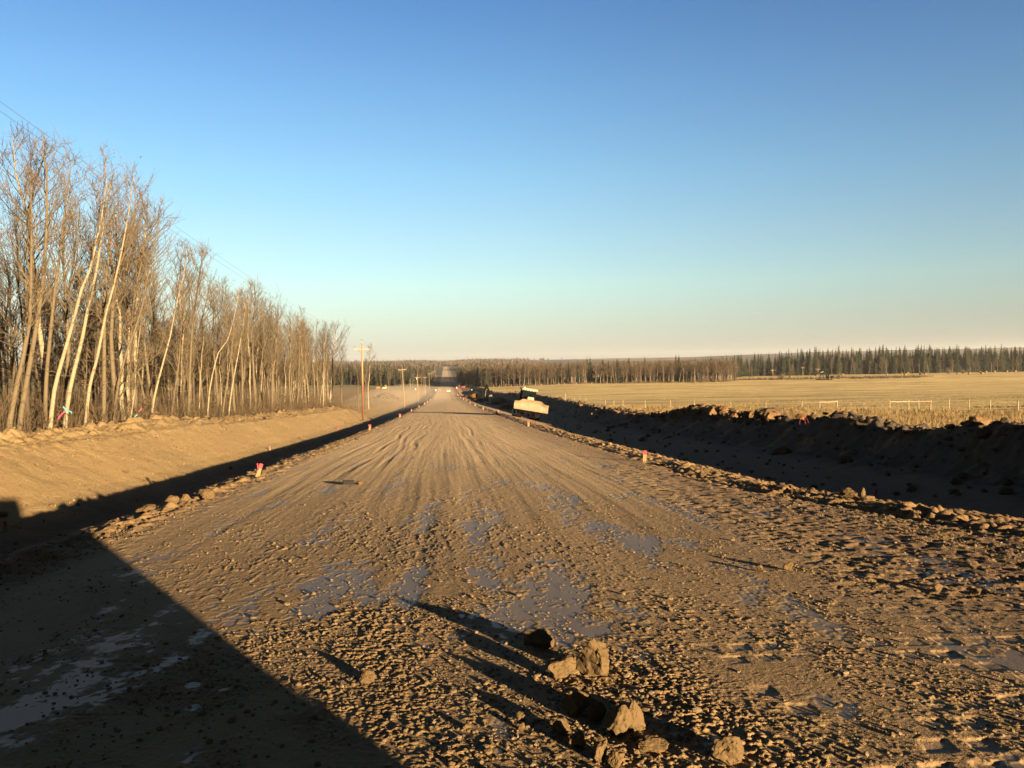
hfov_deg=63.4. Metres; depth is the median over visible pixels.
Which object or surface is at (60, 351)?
aspen tree
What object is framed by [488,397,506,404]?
dirt pile
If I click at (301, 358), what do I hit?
aspen tree
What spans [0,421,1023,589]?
loose dirt
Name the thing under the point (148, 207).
power wire
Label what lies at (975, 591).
soil clod
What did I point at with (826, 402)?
stubble
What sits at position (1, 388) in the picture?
aspen tree
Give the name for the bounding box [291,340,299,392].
aspen tree
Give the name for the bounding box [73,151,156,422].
aspen tree
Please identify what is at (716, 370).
bare aspen
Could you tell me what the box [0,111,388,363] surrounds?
power wire
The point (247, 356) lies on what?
aspen tree
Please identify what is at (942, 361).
spruce tree
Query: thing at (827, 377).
pumpjack
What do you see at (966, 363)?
spruce tree
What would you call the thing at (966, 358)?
spruce tree
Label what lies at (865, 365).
spruce tree
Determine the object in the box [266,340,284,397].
aspen tree
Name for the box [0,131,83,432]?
aspen tree
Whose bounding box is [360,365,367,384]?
spruce tree
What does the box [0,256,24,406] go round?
aspen tree
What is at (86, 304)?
aspen tree
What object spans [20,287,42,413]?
aspen tree
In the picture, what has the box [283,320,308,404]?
aspen tree
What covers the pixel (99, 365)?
aspen tree
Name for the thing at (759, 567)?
soil clod
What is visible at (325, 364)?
aspen tree
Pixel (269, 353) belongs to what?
aspen tree
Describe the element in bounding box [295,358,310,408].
aspen tree
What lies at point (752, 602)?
gravel road
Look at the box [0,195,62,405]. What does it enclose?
aspen tree
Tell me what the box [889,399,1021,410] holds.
wooden fence
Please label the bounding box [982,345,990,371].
spruce tree
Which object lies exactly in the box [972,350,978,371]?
spruce tree
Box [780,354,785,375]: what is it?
spruce tree
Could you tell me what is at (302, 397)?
aspen tree
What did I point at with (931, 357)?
spruce tree
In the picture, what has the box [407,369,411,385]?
spruce tree
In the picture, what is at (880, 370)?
spruce tree
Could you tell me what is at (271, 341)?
aspen tree
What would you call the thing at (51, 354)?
aspen tree
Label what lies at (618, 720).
soil clod
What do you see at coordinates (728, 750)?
soil clod
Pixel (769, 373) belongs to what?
spruce tree
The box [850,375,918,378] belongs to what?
scrub
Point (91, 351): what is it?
aspen tree
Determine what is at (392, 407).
ditch bank
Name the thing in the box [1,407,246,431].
forest floor
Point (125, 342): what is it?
aspen tree
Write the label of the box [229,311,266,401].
aspen tree
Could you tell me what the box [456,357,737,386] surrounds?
woodland
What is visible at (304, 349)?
aspen tree
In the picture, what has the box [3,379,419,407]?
forest floor
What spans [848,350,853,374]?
spruce tree
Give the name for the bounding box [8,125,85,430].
aspen tree
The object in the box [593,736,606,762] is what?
soil clod
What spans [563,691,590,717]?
soil clod
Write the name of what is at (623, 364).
bare aspen
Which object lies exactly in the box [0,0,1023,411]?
sky
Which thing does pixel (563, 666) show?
soil clod
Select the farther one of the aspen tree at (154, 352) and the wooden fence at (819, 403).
the wooden fence at (819, 403)
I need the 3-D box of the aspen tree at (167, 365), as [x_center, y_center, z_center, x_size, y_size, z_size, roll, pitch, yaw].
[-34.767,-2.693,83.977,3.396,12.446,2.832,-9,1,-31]
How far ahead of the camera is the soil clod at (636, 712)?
4.34 m
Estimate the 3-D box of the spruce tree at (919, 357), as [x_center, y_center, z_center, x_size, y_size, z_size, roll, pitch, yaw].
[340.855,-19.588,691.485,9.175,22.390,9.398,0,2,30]
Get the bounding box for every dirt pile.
[375,392,400,399]
[462,392,476,398]
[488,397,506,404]
[499,404,513,409]
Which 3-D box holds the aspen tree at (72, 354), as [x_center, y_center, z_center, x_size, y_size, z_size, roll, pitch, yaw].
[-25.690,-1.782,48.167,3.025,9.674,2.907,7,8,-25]
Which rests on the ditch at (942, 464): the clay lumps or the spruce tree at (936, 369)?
the clay lumps
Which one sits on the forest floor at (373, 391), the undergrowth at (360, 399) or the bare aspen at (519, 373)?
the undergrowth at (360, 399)
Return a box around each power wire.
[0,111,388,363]
[1,102,414,374]
[1,163,427,373]
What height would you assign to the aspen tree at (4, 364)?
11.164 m
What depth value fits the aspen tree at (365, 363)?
171.61 m
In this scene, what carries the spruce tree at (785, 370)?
on the field at (628, 393)
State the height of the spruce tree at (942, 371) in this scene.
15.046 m
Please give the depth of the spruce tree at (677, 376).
537.87 m
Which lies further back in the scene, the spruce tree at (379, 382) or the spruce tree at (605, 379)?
the spruce tree at (379, 382)
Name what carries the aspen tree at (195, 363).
on the forest floor at (59, 426)
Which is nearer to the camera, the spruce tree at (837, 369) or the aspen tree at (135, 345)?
the aspen tree at (135, 345)
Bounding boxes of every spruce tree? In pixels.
[330,367,339,384]
[344,370,348,384]
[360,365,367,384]
[369,371,373,384]
[373,368,376,384]
[375,371,382,385]
[383,369,386,385]
[391,368,396,385]
[391,369,399,385]
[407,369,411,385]
[423,371,428,385]
[469,362,483,387]
[481,365,490,386]
[502,364,516,385]
[520,364,527,384]
[557,361,565,382]
[583,359,595,382]
[598,361,606,381]
[622,359,635,381]
[640,357,648,380]
[655,360,661,380]
[675,358,682,379]
[738,354,742,376]
[752,354,759,375]
[766,357,772,375]
[776,352,783,374]
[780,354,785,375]
[781,359,786,375]
[786,353,791,375]
[794,349,802,374]
[801,356,804,373]
[804,354,812,374]
[805,352,812,374]
[812,348,818,374]
[813,348,821,374]
[819,358,828,374]
[826,356,833,374]
[828,355,834,374]
[834,347,843,374]
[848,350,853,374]
[854,351,860,373]
[857,350,863,373]
[863,351,868,373]
[865,351,875,373]
[872,347,887,373]
[882,344,887,371]
[887,352,893,373]
[889,353,897,373]
[894,346,903,373]
[898,346,907,373]
[900,348,911,373]
[903,358,908,372]
[911,345,922,372]
[912,350,917,371]
[917,349,922,372]
[919,347,929,372]
[926,344,934,372]
[927,351,932,371]
[933,351,939,372]
[937,359,943,372]
[940,350,945,369]
[945,346,955,371]
[953,346,962,372]
[961,349,964,369]
[962,349,969,371]
[963,346,971,371]
[969,349,974,370]
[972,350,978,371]
[979,347,986,371]
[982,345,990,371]
[983,348,995,371]
[993,346,998,368]
[996,344,1006,371]
[1004,357,1009,371]
[1010,351,1014,370]
[1018,347,1022,370]
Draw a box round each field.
[481,368,1023,405]
[598,398,1023,425]
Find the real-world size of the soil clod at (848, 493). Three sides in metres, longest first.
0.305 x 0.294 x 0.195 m
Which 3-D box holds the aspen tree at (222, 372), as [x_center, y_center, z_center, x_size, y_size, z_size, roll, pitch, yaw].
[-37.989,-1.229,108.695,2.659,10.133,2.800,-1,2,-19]
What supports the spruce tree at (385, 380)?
on the forest floor at (373, 391)
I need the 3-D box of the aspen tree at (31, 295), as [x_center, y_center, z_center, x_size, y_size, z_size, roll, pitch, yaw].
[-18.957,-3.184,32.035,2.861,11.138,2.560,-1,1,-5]
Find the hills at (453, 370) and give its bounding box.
[449,366,457,374]
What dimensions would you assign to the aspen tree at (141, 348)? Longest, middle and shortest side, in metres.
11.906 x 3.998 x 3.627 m
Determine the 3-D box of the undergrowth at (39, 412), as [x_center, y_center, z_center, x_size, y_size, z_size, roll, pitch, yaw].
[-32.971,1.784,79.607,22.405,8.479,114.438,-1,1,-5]
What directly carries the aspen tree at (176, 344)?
on the forest floor at (59, 426)
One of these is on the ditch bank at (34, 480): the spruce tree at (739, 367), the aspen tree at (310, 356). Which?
the aspen tree at (310, 356)
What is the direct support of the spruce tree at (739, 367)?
on the field at (628, 393)
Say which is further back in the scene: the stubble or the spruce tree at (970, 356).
the spruce tree at (970, 356)
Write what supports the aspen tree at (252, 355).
on the ditch bank at (34, 480)
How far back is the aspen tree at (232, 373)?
68.07 m
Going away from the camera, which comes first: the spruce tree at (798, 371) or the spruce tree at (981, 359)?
the spruce tree at (798, 371)
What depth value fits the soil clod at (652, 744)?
4.10 m
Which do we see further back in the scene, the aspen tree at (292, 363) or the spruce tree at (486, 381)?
the spruce tree at (486, 381)
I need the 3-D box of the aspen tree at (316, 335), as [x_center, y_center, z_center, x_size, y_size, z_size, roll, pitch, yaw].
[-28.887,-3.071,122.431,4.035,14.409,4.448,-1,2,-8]
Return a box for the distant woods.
[2,357,561,381]
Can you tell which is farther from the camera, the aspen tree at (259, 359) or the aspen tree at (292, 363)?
the aspen tree at (292, 363)
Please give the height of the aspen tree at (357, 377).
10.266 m
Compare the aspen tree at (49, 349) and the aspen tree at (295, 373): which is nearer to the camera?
the aspen tree at (49, 349)
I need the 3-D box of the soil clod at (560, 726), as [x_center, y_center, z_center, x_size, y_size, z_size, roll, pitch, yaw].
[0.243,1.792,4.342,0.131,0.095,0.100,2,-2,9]
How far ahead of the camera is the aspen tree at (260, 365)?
103.18 m
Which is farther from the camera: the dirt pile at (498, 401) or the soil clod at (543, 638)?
the dirt pile at (498, 401)
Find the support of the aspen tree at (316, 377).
on the ditch bank at (34, 480)
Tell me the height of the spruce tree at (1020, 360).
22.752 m
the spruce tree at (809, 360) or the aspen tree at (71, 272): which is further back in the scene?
the spruce tree at (809, 360)
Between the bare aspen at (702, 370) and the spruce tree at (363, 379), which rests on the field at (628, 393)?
the bare aspen at (702, 370)
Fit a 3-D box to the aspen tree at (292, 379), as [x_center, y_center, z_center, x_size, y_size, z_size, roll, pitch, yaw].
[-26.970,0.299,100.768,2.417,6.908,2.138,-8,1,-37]
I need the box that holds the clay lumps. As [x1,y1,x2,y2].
[614,404,810,423]
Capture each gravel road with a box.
[0,502,1023,767]
[67,406,946,534]
[416,375,490,407]
[442,366,451,374]
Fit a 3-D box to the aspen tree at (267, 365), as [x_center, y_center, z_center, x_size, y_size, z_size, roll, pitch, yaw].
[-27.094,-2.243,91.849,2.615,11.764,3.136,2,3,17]
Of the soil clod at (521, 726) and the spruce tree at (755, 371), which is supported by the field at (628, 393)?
the spruce tree at (755, 371)
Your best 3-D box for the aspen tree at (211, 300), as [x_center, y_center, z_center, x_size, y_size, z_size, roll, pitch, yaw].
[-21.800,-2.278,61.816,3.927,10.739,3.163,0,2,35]
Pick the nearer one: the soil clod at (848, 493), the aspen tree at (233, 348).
the soil clod at (848, 493)
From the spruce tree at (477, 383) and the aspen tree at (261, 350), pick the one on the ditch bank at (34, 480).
the aspen tree at (261, 350)
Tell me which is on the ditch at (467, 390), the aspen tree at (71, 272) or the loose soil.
the loose soil
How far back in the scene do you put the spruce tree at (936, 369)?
683.71 m
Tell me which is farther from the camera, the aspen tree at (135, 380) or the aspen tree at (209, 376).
the aspen tree at (209, 376)
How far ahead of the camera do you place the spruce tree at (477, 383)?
533.44 m
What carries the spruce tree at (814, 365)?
on the field at (628, 393)
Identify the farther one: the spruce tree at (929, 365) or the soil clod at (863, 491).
the spruce tree at (929, 365)
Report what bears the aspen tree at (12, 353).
on the forest floor at (59, 426)
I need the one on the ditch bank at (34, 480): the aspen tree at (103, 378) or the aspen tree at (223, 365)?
the aspen tree at (103, 378)
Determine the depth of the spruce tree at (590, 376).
529.57 m
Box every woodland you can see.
[0,287,309,419]
[164,365,435,385]
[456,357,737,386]
[677,345,1023,376]
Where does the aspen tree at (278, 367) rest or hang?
on the forest floor at (59, 426)
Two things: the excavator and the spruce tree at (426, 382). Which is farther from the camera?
the spruce tree at (426, 382)
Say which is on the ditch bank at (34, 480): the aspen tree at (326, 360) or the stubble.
the aspen tree at (326, 360)
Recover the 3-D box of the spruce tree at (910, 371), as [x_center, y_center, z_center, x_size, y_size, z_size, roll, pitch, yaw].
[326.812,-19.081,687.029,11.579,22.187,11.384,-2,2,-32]
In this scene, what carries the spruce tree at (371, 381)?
on the forest floor at (373, 391)
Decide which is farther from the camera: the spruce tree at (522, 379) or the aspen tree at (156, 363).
the spruce tree at (522, 379)
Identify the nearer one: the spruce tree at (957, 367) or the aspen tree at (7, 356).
the aspen tree at (7, 356)
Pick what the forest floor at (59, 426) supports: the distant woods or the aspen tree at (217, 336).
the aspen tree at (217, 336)
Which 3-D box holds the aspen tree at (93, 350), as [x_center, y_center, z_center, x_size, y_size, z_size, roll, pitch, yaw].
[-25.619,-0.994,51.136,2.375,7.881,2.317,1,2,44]
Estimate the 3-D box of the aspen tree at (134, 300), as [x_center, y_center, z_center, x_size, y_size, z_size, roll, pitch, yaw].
[-20.687,-3.803,46.750,3.740,12.822,4.131,0,2,37]
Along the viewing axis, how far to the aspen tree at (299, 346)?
96.38 m
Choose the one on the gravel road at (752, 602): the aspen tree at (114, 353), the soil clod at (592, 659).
the soil clod at (592, 659)
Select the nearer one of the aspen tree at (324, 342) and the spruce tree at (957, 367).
the aspen tree at (324, 342)
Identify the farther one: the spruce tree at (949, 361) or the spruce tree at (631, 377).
the spruce tree at (949, 361)
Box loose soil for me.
[481,390,1023,496]
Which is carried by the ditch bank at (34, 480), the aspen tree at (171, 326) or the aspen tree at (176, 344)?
the aspen tree at (171, 326)
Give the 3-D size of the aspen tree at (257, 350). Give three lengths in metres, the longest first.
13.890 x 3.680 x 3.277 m
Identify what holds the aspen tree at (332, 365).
on the ditch bank at (34, 480)
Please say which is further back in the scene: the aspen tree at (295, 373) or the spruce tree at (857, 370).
the spruce tree at (857, 370)
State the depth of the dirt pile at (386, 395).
295.55 m
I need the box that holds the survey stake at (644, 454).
[643,450,646,461]
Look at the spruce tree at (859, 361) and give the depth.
684.95 m
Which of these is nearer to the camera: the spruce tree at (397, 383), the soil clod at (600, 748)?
the soil clod at (600, 748)
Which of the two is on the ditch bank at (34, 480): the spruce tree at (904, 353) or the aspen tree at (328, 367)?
the aspen tree at (328, 367)
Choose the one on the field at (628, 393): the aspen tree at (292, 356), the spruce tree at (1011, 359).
the spruce tree at (1011, 359)
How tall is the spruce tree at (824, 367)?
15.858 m
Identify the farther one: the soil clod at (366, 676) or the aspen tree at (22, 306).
the aspen tree at (22, 306)
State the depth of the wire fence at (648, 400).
123.92 m
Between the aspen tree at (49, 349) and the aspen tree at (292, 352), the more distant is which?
the aspen tree at (292, 352)
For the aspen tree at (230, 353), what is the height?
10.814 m
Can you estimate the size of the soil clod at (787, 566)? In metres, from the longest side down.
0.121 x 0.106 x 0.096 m
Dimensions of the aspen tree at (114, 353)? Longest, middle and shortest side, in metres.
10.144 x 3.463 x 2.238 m
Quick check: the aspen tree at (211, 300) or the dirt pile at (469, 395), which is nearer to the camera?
the aspen tree at (211, 300)
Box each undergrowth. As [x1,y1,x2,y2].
[0,354,346,432]
[316,392,398,408]
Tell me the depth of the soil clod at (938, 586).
7.50 m
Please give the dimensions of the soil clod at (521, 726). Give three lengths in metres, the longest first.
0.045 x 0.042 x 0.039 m
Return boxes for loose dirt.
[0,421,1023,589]
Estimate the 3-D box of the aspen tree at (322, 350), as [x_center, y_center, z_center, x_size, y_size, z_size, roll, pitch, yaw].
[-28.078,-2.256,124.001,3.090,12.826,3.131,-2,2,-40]
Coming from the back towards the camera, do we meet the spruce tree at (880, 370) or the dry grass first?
the spruce tree at (880, 370)
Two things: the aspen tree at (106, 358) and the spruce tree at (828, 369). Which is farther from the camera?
the spruce tree at (828, 369)
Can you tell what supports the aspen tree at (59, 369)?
on the ditch bank at (34, 480)
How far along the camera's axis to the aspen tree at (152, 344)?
63.77 m
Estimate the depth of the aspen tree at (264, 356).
79.51 m
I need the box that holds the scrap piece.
[343,480,362,484]
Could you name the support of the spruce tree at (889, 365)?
on the field at (628, 393)
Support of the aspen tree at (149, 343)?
on the forest floor at (59, 426)
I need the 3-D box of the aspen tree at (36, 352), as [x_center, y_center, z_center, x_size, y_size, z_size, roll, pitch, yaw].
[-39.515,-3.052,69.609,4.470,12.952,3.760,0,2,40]
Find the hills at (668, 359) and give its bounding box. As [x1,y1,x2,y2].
[454,347,1023,370]
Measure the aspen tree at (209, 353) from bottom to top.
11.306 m
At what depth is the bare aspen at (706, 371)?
490.00 m
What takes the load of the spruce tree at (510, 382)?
on the field at (628, 393)
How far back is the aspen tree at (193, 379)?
64.28 m
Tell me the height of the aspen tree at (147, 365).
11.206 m
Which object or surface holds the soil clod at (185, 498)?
on the gravel road at (488, 457)
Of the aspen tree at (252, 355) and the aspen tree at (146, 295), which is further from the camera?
the aspen tree at (252, 355)
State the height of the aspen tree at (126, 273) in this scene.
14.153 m
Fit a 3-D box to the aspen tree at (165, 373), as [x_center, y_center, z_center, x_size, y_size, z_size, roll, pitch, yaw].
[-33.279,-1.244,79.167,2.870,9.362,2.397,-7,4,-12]
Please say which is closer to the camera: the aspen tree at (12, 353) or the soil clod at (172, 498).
the soil clod at (172, 498)
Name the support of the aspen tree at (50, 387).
on the forest floor at (59, 426)
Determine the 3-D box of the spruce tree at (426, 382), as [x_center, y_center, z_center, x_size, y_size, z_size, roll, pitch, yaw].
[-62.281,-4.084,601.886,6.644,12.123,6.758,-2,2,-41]
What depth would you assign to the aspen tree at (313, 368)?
120.80 m
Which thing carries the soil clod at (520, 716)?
on the gravel road at (752, 602)
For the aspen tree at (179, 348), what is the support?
on the ditch bank at (34, 480)
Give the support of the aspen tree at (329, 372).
on the ditch bank at (34, 480)
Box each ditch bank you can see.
[0,405,412,556]
[347,375,441,415]
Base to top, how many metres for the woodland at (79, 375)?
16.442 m
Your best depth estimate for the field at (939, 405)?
122.93 m
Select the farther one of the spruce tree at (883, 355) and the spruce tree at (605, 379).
the spruce tree at (883, 355)
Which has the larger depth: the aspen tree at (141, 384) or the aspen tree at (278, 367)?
the aspen tree at (278, 367)
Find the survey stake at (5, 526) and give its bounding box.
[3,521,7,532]
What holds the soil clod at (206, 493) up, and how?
on the gravel road at (488, 457)
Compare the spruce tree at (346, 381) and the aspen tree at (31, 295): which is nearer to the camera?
the aspen tree at (31, 295)
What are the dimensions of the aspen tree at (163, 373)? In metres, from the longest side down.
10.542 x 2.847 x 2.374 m
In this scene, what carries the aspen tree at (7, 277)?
on the forest floor at (59, 426)
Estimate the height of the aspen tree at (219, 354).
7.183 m
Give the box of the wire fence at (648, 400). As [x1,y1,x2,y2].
[565,394,730,407]
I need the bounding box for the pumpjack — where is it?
[814,370,833,379]
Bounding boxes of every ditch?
[452,375,543,409]
[496,396,1023,517]
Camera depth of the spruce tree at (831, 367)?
682.53 m
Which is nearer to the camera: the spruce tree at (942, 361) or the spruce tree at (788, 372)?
the spruce tree at (788, 372)
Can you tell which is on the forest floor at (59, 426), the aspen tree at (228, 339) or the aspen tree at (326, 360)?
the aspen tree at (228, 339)
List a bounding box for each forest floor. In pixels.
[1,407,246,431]
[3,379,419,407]
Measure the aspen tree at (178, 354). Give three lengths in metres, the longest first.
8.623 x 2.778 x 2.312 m
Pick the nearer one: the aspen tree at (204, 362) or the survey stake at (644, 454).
the survey stake at (644, 454)
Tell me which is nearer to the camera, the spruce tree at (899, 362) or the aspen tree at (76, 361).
the aspen tree at (76, 361)
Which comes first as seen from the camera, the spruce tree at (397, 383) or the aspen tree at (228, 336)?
the aspen tree at (228, 336)
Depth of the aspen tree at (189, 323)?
60.05 m
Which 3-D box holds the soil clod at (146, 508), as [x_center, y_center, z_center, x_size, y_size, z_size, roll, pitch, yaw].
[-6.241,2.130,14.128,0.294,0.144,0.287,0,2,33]
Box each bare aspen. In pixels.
[516,367,522,385]
[621,357,625,383]
[680,361,686,382]
[700,358,706,382]
[704,360,710,382]
[712,361,719,381]
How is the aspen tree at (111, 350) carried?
on the ditch bank at (34, 480)
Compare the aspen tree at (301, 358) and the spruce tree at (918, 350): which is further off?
the spruce tree at (918, 350)
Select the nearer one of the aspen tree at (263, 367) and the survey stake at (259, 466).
the survey stake at (259, 466)
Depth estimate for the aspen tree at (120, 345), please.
44.33 m
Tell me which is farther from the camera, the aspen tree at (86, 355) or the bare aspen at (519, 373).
the bare aspen at (519, 373)
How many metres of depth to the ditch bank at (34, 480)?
32.98 m
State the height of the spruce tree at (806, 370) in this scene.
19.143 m
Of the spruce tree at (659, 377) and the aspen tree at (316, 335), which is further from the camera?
the spruce tree at (659, 377)
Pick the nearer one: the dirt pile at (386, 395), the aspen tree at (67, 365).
the aspen tree at (67, 365)
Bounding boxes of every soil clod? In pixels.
[136,504,155,513]
[165,495,179,503]
[180,494,191,501]
[200,488,214,498]
[359,669,376,682]
[462,723,471,729]
[516,711,524,720]
[517,722,524,730]
[523,628,554,648]
[545,654,575,679]
[546,718,569,734]
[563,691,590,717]
[568,731,585,746]
[576,637,609,676]
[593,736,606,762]
[603,703,633,736]
[606,749,624,767]
[627,699,645,731]
[638,736,668,752]
[712,736,743,764]
[756,564,762,571]
[782,562,793,570]
[840,488,857,497]
[861,487,865,496]
[934,583,942,591]
[969,588,981,595]
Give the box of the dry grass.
[560,399,1023,427]
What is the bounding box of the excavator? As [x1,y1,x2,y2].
[472,384,493,401]
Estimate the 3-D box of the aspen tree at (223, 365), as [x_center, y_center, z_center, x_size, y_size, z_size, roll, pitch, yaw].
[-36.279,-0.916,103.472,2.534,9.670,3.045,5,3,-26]
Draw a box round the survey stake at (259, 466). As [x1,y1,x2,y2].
[255,463,262,477]
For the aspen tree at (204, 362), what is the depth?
96.86 m
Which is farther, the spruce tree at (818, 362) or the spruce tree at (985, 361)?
the spruce tree at (985, 361)
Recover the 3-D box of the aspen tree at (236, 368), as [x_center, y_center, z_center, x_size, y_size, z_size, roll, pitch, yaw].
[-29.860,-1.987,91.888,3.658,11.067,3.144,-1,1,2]
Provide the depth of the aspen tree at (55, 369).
66.72 m
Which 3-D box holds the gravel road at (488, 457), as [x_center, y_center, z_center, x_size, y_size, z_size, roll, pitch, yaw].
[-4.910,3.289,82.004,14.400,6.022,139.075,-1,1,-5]
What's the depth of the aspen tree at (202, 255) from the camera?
54.02 m
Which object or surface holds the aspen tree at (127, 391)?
on the ditch bank at (34, 480)
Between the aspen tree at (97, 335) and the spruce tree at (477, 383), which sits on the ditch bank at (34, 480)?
the aspen tree at (97, 335)
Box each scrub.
[705,374,932,379]
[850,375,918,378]
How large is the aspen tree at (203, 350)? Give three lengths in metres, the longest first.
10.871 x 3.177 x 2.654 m
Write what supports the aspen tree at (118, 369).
on the forest floor at (59, 426)
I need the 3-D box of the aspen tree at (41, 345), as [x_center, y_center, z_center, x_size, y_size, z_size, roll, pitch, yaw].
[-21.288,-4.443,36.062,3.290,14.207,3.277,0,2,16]
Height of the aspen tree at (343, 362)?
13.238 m
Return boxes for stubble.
[507,377,1023,416]
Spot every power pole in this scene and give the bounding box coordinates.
[354,339,369,420]
[400,368,405,407]
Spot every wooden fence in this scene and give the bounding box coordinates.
[801,400,837,408]
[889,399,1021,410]
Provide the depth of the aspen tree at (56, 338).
53.40 m
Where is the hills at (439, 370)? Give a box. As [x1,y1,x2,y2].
[435,366,442,374]
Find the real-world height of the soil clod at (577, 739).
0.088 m
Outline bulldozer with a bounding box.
[512,387,548,420]
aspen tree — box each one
[0,120,67,420]
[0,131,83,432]
[0,132,24,221]
[0,155,58,427]
[0,159,21,352]
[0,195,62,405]
[0,229,40,422]
[0,236,41,423]
[0,250,14,404]
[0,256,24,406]
[0,260,20,422]
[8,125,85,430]
[17,282,63,417]
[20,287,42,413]
[24,257,69,413]
[25,261,67,398]
[30,305,62,384]
[32,140,147,429]
[33,144,98,428]
[34,282,75,420]
[38,205,99,427]
[43,299,70,405]
[44,202,128,408]
[45,271,100,403]
[49,163,127,429]
[49,271,96,407]
[50,267,93,404]
[51,338,63,400]
[58,259,104,402]
[63,307,107,422]
[69,280,102,412]
[70,226,116,421]
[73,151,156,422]
[74,203,137,422]
[80,164,182,420]
[81,307,117,413]
[83,202,143,420]
[86,210,157,410]
[87,201,150,416]
[88,284,113,395]
[88,317,123,404]
[92,308,115,414]
[96,251,150,416]
[101,294,129,410]
[102,200,187,416]
[105,190,191,421]
[108,221,162,405]
[108,226,156,411]
[114,197,169,416]
[117,292,155,414]
[117,313,158,416]
[119,253,146,412]
[122,241,179,415]
[133,305,154,404]
[139,246,199,416]
[140,271,168,397]
[141,258,188,410]
[141,279,178,414]
[141,314,161,370]
[144,324,165,394]
[145,328,172,401]
[155,303,174,400]
[158,339,165,397]
[158,360,163,405]
[159,236,204,415]
[160,284,199,410]
[161,304,196,403]
[162,310,196,409]
[167,260,206,411]
[168,238,216,416]
[168,265,212,409]
[169,297,197,400]
[170,340,201,410]
[174,309,207,411]
[179,318,204,390]
[185,329,218,415]
[187,267,232,415]
[191,311,210,404]
[197,327,215,390]
[198,273,244,414]
[200,282,243,416]
[200,315,225,394]
[200,327,220,406]
[203,287,233,411]
[204,283,250,413]
[206,318,231,405]
[208,335,227,415]
[211,321,227,394]
[213,288,254,416]
[215,294,240,407]
[217,344,233,388]
[218,349,226,402]
[220,306,255,396]
[220,350,236,403]
[223,292,256,415]
[229,278,268,407]
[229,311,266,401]
[230,317,251,405]
[232,288,268,400]
[234,298,269,410]
[234,309,263,408]
[234,344,258,399]
[241,274,283,412]
[246,299,273,388]
[248,327,268,398]
[249,313,276,405]
[249,322,271,406]
[251,296,287,408]
[252,326,266,397]
[254,313,281,404]
[254,318,280,385]
[255,308,272,409]
[257,298,291,409]
[262,312,275,399]
[264,303,298,403]
[265,326,283,399]
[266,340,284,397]
[268,315,291,408]
[270,327,291,405]
[272,310,301,404]
[277,341,293,399]
[278,322,301,408]
[278,341,287,399]
[281,361,300,400]
[283,312,307,400]
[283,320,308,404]
[283,323,298,394]
[287,315,311,400]
[289,306,312,404]
[291,321,310,405]
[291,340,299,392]
[292,331,311,397]
[293,365,307,406]
[295,319,323,396]
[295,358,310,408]
[296,343,315,401]
[297,322,314,406]
[306,320,323,400]
[307,337,318,401]
[310,333,331,400]
[310,359,321,400]
[313,327,331,401]
[314,322,333,406]
[314,334,332,399]
[316,353,330,402]
[318,347,335,405]
[319,333,332,402]
[320,320,352,404]
[329,343,352,401]
[353,359,361,409]
[359,359,369,407]
[365,344,377,408]
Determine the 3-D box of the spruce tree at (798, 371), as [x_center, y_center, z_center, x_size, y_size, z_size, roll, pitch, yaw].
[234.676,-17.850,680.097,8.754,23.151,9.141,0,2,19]
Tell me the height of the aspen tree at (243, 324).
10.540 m
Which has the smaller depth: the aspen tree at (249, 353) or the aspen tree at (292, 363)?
the aspen tree at (249, 353)
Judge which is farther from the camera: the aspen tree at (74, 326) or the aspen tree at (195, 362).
the aspen tree at (195, 362)
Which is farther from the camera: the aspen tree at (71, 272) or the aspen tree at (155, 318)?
the aspen tree at (155, 318)
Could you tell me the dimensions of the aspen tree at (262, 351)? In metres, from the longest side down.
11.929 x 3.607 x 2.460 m
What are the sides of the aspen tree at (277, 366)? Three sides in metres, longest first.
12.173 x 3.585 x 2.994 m
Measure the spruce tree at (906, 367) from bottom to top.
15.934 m
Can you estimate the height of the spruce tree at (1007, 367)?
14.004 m
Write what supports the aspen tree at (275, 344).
on the ditch bank at (34, 480)
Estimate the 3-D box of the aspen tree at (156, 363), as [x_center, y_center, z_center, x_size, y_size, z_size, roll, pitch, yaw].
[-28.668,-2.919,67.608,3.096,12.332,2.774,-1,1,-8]
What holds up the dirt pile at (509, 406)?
on the ditch at (467, 390)
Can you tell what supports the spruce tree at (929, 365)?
on the field at (628, 393)
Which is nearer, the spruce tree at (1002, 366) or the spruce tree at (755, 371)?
the spruce tree at (755, 371)
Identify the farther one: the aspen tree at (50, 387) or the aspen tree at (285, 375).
the aspen tree at (285, 375)

